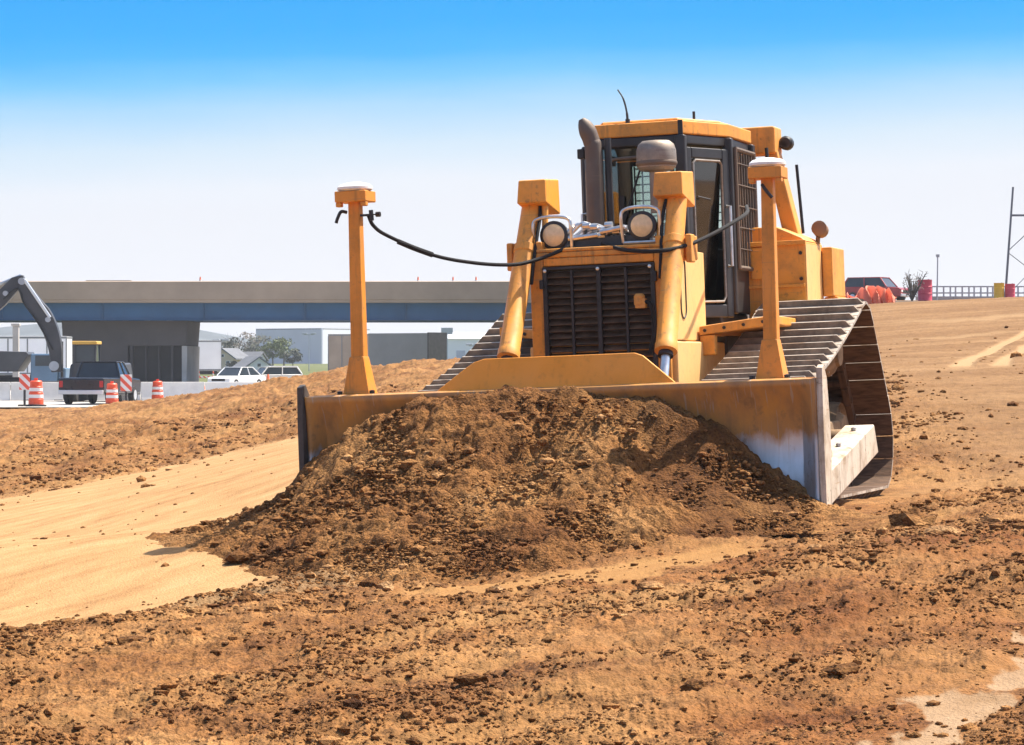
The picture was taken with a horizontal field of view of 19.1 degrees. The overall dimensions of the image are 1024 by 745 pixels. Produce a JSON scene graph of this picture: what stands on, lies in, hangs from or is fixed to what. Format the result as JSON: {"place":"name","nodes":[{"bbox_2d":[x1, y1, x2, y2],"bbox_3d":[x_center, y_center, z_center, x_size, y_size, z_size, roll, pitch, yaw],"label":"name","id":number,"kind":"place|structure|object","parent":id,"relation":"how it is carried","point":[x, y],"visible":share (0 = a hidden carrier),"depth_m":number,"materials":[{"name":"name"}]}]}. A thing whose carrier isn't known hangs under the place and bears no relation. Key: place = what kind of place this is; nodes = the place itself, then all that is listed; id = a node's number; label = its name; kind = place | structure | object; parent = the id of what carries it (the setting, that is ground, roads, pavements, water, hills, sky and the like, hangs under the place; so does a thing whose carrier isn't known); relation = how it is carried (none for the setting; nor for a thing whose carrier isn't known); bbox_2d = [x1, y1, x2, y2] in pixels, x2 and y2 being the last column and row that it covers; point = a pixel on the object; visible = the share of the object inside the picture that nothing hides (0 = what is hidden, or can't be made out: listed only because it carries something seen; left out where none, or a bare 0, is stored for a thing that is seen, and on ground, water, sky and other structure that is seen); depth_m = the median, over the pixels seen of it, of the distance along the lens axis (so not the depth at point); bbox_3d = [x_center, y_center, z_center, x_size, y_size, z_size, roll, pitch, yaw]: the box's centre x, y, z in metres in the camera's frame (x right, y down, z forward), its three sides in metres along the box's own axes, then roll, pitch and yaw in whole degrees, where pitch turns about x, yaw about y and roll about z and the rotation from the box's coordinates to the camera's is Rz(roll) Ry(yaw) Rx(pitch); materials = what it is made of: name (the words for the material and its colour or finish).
{"place":"outdoors","nodes":[
{"label":"outdoors","id":0,"kind":"place"},
{"bbox_2d":[0,382,204,406],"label":"road","id":1,"kind":"structure","parent":0,"point":[61,403],"depth_m":129.92,"materials":[{"name":"grey concrete"}]},
{"bbox_2d":[0,382,10,400],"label":"concrete barrier","id":2,"kind":"object","parent":1,"relation":"on","point":[4,391],"visible":1,"depth_m":140.80,"materials":[{"name":"grey paint"}]},
{"bbox_2d":[18,374,29,405],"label":"striped marker","id":3,"kind":"object","parent":1,"relation":"on","point":[24,382],"visible":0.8,"depth_m":121.98,"materials":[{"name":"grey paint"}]},
{"bbox_2d":[0,341,69,382],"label":"dump truck","id":4,"kind":"object","parent":1,"relation":"on","point":[13,361],"visible":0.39,"depth_m":161.85,"materials":[{"name":"white metal"}]},
{"bbox_2d":[26,378,45,405],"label":"traffic barrel","id":5,"kind":"object","parent":1,"relation":"on","point":[35,393],"visible":1,"depth_m":120.77,"materials":[{"name":"orange plastic"}]},
{"bbox_2d":[0,336,72,389],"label":"semi trailer","id":6,"kind":"object","parent":1,"relation":"on","point":[36,344],"visible":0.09,"depth_m":195.75,"materials":[{"name":"silver metal"}]},
{"bbox_2d":[11,382,63,400],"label":"concrete barrier","id":7,"kind":"object","parent":1,"relation":"on","point":[50,391],"visible":0.49,"depth_m":140.88,"materials":[{"name":"grey paint"}]},
{"bbox_2d":[0,274,132,400],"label":"excavator","id":8,"kind":"object","parent":1,"relation":"on","point":[38,309],"visible":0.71,"depth_m":136.34,"materials":[{"name":"grey metal"}]},
{"bbox_2d":[58,361,140,403],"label":"pickup truck","id":9,"kind":"object","parent":1,"relation":"on","point":[92,379],"visible":0.88,"depth_m":127.84,"materials":[{"name":"black paint"}]},
{"bbox_2d":[105,381,117,403],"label":"traffic barrel","id":10,"kind":"object","parent":1,"relation":"on","point":[111,392],"visible":0.81,"depth_m":123.81,"materials":[{"name":"orange plastic"}]},
{"bbox_2d":[97,395,139,399],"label":"concrete barrier","id":11,"kind":"object","parent":1,"relation":"on","point":[100,397],"visible":0.08,"depth_m":141.15,"materials":[{"name":"grey paint"}]},
{"bbox_2d":[120,375,131,400],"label":"striped marker","id":12,"kind":"object","parent":1,"relation":"on","point":[125,383],"visible":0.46,"depth_m":125.98,"materials":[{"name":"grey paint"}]},
{"bbox_2d":[152,379,162,398],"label":"traffic barrel","id":13,"kind":"object","parent":1,"relation":"on","point":[157,389],"visible":0.82,"depth_m":137.30,"materials":[{"name":"orange plastic"}]},
{"bbox_2d":[140,382,203,399],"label":"concrete barrier","id":14,"kind":"object","parent":1,"relation":"on","point":[173,388],"visible":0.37,"depth_m":141.72,"materials":[{"name":"grey paint"}]},
{"bbox_2d":[198,340,221,377],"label":"semi trailer","id":15,"kind":"object","parent":1,"relation":"on","point":[210,359],"visible":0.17,"depth_m":258.07,"materials":[{"name":"silver metal"}]},
{"bbox_2d":[205,382,256,389],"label":"concrete barrier","id":16,"kind":"object","parent":1,"relation":"on","point":[211,385],"visible":0.17,"depth_m":142.01,"materials":[{"name":"grey paint"}]},
{"bbox_2d":[208,367,265,381],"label":"parked car","id":17,"kind":"object","parent":1,"relation":"on","point":[238,374],"visible":0.66,"depth_m":213.28,"materials":[{"name":"white paint"}]},
{"bbox_2d":[257,367,302,378],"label":"parked car","id":18,"kind":"object","parent":1,"relation":"on","point":[288,372],"visible":0.38,"depth_m":235.53,"materials":[{"name":"white paint"}]},
{"bbox_2d":[266,366,300,370],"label":"parked car","id":19,"kind":"object","parent":1,"relation":"on","point":[283,366],"visible":0.15,"depth_m":267.60,"materials":[{"name":"white paint"}]},
{"bbox_2d":[328,334,368,369],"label":"semi trailer","id":20,"kind":"object","parent":1,"relation":"on","point":[339,350],"visible":0.03,"depth_m":266.11,"materials":[{"name":"silver metal"}]},
{"bbox_2d":[368,332,446,365],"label":"building","id":21,"kind":"structure","parent":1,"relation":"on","point":[387,348],"depth_m":248.80,"materials":[{"name":"silver metal"}]},
{"bbox_2d":[0,323,253,350],"bbox_3d":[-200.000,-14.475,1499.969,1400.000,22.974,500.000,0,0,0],"label":"hills","id":22,"kind":"structure","parent":0,"point":[30,330],"depth_m":1402.77,"materials":[{"name":"white"}]},
{"bbox_2d":[256,328,369,363],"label":"warehouse","id":23,"kind":"structure","parent":0,"point":[313,349],"depth_m":904.30,"materials":[{"name":"painted corrugated metal"}]},
{"bbox_2d":[0,297,1023,744],"bbox_3d":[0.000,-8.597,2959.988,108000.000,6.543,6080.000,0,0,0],"label":"ground","id":24,"kind":"structure","parent":0,"point":[62,575],"depth_m":16.00,"materials":[{"name":"brown soil"}]},
{"bbox_2d":[11,323,20,376],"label":"concrete post","id":25,"kind":"object","parent":24,"relation":"on","point":[15,337],"visible":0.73,"depth_m":171.83,"materials":[{"name":"white concrete"}]},
{"bbox_2d":[117,636,146,644],"bbox_3d":[-1.949,1.377,15.605,0.132,0.056,0.176,0,0,39],"label":"earth clod","id":26,"kind":"object","parent":24,"relation":"on","point":[124,639],"visible":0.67,"depth_m":15.55,"materials":[{"name":"brown soil"}]},
{"bbox_2d":[226,361,236,366],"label":"leafy tree","id":27,"kind":"object","parent":24,"relation":"on","point":[232,363],"visible":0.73,"depth_m":419.63,"materials":[{"name":"green plant"}]},
{"bbox_2d":[217,348,247,371],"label":"gable house","id":28,"kind":"structure","parent":24,"relation":"on","point":[237,355],"depth_m":427.10,"materials":[{"name":"beige"}]},
{"bbox_2d":[223,333,255,351],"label":"tree","id":29,"kind":"object","parent":24,"relation":"on","point":[230,343],"visible":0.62,"depth_m":499.38,"materials":[{"name":"grey plant"}]},
{"bbox_2d":[237,590,256,601],"bbox_3d":[-1.621,1.383,18.703,0.135,0.094,0.154,0,0,0],"label":"earth clod","id":30,"kind":"object","parent":24,"relation":"on","point":[247,595],"visible":0.68,"depth_m":18.66,"materials":[{"name":"brown soil"}]},
{"bbox_2d":[233,331,266,351],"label":"bare tree","id":31,"kind":"object","parent":24,"relation":"on","point":[246,336],"visible":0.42,"depth_m":519.16,"materials":[{"name":"grey plant"}]},
{"bbox_2d":[232,356,272,369],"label":"gable house","id":32,"kind":"structure","parent":24,"relation":"on","point":[256,362],"depth_m":397.35,"materials":[{"name":"white"}]},
{"bbox_2d":[244,352,268,360],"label":"gable house","id":33,"kind":"structure","parent":24,"relation":"on","point":[262,355],"depth_m":449.01,"materials":[{"name":"white"}]},
{"bbox_2d":[247,334,273,353],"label":"leafy tree","id":34,"kind":"object","parent":24,"relation":"on","point":[256,346],"visible":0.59,"depth_m":504.76,"materials":[{"name":"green plant"}]},
{"bbox_2d":[0,281,531,381],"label":"overpass bridge","id":35,"kind":"structure","parent":24,"relation":"on","point":[148,331],"depth_m":220.74,"materials":[{"name":"concrete"}]},
{"bbox_2d":[86,280,130,280],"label":"lumber stack","id":36,"kind":"object","parent":35,"relation":"on","point":[108,280],"visible":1,"depth_m":221.18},
{"bbox_2d":[256,338,283,365],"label":"leafy tree","id":37,"kind":"object","parent":24,"relation":"on","point":[267,346],"visible":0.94,"depth_m":479.60,"materials":[{"name":"green plant"}]},
{"bbox_2d":[275,337,295,365],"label":"leafy tree","id":38,"kind":"object","parent":24,"relation":"on","point":[285,348],"visible":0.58,"depth_m":489.48,"materials":[{"name":"green plant"}]},
{"bbox_2d":[282,349,302,365],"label":"leafy tree","id":39,"kind":"object","parent":24,"relation":"on","point":[296,354],"visible":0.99,"depth_m":469.73,"materials":[{"name":"green plant"}]},
{"bbox_2d":[375,581,393,590],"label":"stone","id":40,"kind":"object","parent":24,"relation":"on","point":[386,585],"visible":0.82,"depth_m":17.57,"materials":[{"name":"brown stone"}]},
{"bbox_2d":[441,328,452,358],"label":"billboard","id":41,"kind":"object","parent":24,"relation":"on","point":[447,330],"visible":0.54,"depth_m":419.89},
{"bbox_2d":[448,332,485,358],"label":"long white building","id":42,"kind":"structure","parent":24,"relation":"on","point":[458,347],"depth_m":619.99,"materials":[{"name":"white paint"}]},
{"bbox_2d":[456,351,464,357],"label":"window","id":43,"kind":"structure","parent":42,"relation":"in","point":[459,354],"depth_m":619.96,"materials":[{"name":"blue glass"}]},
{"bbox_2d":[453,673,488,684],"bbox_3d":[-0.178,1.343,13.307,0.155,0.062,0.084,0,0,-9],"label":"earth clod","id":44,"kind":"object","parent":24,"relation":"on","point":[471,679],"visible":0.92,"depth_m":13.28,"materials":[{"name":"brown soil"}]},
{"bbox_2d":[489,586,503,589],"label":"stone","id":45,"kind":"object","parent":24,"relation":"on","point":[498,587],"visible":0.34,"depth_m":16.98,"materials":[{"name":"brown stone"}]},
{"bbox_2d":[0,326,1023,744],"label":"soil clods","id":46,"kind":"object","parent":24,"relation":"on","point":[352,700],"visible":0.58,"depth_m":17.11,"materials":[{"name":"brown soil"}]},
{"bbox_2d":[145,385,890,583],"bbox_3d":[-0.563,0.891,21.274,6.000,1.601,3.726,0,0,17],"label":"dirt pile","id":47,"kind":"object","parent":24,"relation":"on","point":[464,418],"visible":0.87,"depth_m":21.63,"materials":[{"name":"brown soil"}]},
{"bbox_2d":[297,90,892,504],"bbox_3d":[1.042,-0.608,24.957,4.025,3.503,5.285,-2,-1,17],"label":"bulldozer","id":48,"kind":"object","parent":24,"relation":"on","point":[787,377],"visible":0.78,"depth_m":23.95,"materials":[{"name":"yellow paint"},{"name":"steel"},{"name":"black plastic"}]},
{"bbox_2d":[637,581,665,590],"bbox_3d":[0.743,1.146,16.309,0.154,0.060,0.147,0,0,0],"label":"stone","id":49,"kind":"object","parent":24,"relation":"on","point":[654,585],"visible":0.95,"depth_m":16.26,"materials":[{"name":"brown stone"}]},
{"bbox_2d":[679,678,707,690],"bbox_3d":[0.780,1.338,13.000,0.120,0.063,0.078,0,0,29],"label":"earth clod","id":50,"kind":"object","parent":24,"relation":"on","point":[693,684],"visible":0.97,"depth_m":12.98,"materials":[{"name":"brown soil"}]},
{"bbox_2d":[807,544,823,548],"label":"stone","id":51,"kind":"object","parent":24,"relation":"on","point":[813,545],"visible":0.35,"depth_m":17.57,"materials":[{"name":"brown stone"}]},
{"bbox_2d":[820,662,860,675],"bbox_3d":[1.444,1.306,13.407,0.143,0.064,0.152,0,0,-45],"label":"earth clod","id":52,"kind":"object","parent":24,"relation":"on","point":[843,669],"visible":0.97,"depth_m":13.37,"materials":[{"name":"brown soil"}]},
{"bbox_2d":[845,286,896,303],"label":"safety netting","id":53,"kind":"object","parent":24,"relation":"on","point":[873,294],"visible":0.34,"depth_m":107.96,"materials":[{"name":"orange plastic"}]},
{"bbox_2d":[845,277,908,299],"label":"suv","id":54,"kind":"object","parent":24,"relation":"on","point":[853,285],"visible":0.53,"depth_m":199.56,"materials":[{"name":"red paint"}]},
{"bbox_2d":[888,506,936,526],"bbox_3d":[2.833,1.065,21.534,0.346,0.244,0.362,0,0,0],"label":"earth slab","id":55,"kind":"object","parent":24,"relation":"on","point":[914,516],"depth_m":21.48,"materials":[{"name":"brown soil"}]},
{"bbox_2d":[900,271,927,300],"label":"bare bush","id":56,"kind":"object","parent":24,"relation":"on","point":[914,289],"visible":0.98,"depth_m":149.87,"materials":[{"name":"grey plant"}]},
{"bbox_2d":[918,279,931,300],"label":"steel drum","id":57,"kind":"object","parent":24,"relation":"on","point":[925,293],"visible":0.81,"depth_m":151.69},
{"bbox_2d":[916,286,933,299],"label":"road railing","id":58,"kind":"object","parent":24,"relation":"on","point":[932,294],"visible":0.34,"depth_m":204.94,"materials":[{"name":"metal"}]},
{"bbox_2d":[936,254,939,299],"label":"utility pole","id":59,"kind":"object","parent":24,"relation":"on","point":[937,255],"visible":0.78,"depth_m":179.95,"materials":[{"name":"grey metal"}]},
{"bbox_2d":[924,525,960,534],"bbox_3d":[2.627,0.976,18.608,0.234,0.092,0.222,0,0,0],"label":"stone","id":60,"kind":"object","parent":24,"relation":"on","point":[942,528],"visible":0.57,"depth_m":18.56,"materials":[{"name":"brown stone"}]},
{"bbox_2d":[934,286,952,299],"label":"road railing","id":61,"kind":"object","parent":24,"relation":"on","point":[949,297],"visible":0.82,"depth_m":204.94,"materials":[{"name":"metal"}]},
{"bbox_2d":[953,286,971,299],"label":"road railing","id":62,"kind":"object","parent":24,"relation":"on","point":[962,296],"visible":0.83,"depth_m":204.94,"materials":[{"name":"metal"}]},
{"bbox_2d":[972,286,989,298],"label":"road railing","id":63,"kind":"object","parent":24,"relation":"on","point":[980,293],"visible":0.83,"depth_m":204.94,"materials":[{"name":"metal"}]},
{"bbox_2d":[978,515,1007,522],"bbox_3d":[3.098,0.963,19.599,0.190,0.096,0.140,0,0,34],"label":"stone","id":64,"kind":"object","parent":24,"relation":"on","point":[995,518],"visible":0.5,"depth_m":19.56,"materials":[{"name":"brown stone"}]},
{"bbox_2d":[990,286,1004,297],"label":"road railing","id":65,"kind":"object","parent":24,"relation":"on","point":[992,293],"visible":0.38,"depth_m":204.94,"materials":[{"name":"metal"}]},
{"bbox_2d":[994,282,1003,297],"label":"steel drum","id":66,"kind":"object","parent":24,"relation":"on","point":[998,290],"visible":0.73,"depth_m":169.75,"materials":[{"name":"yellow metal"}]},
{"bbox_2d":[1005,283,1014,296],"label":"steel drum","id":67,"kind":"object","parent":24,"relation":"on","point":[1009,290],"visible":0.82,"depth_m":169.75,"materials":[{"name":"red metal"}]},
{"bbox_2d":[1004,187,1023,296],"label":"lattice mast","id":68,"kind":"object","parent":24,"relation":"on","point":[1009,248],"visible":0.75,"depth_m":179.93,"materials":[{"name":"metal"}]},
{"bbox_2d":[1015,286,1023,296],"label":"road railing","id":69,"kind":"object","parent":24,"relation":"on","point":[1017,292],"visible":0.2,"depth_m":204.94,"materials":[{"name":"metal"}]},
{"bbox_2d":[0,0,1023,339],"label":"sky","id":70,"kind":"structure","parent":0,"point":[141,140],"materials":[{"name":"blue"}]}
]}

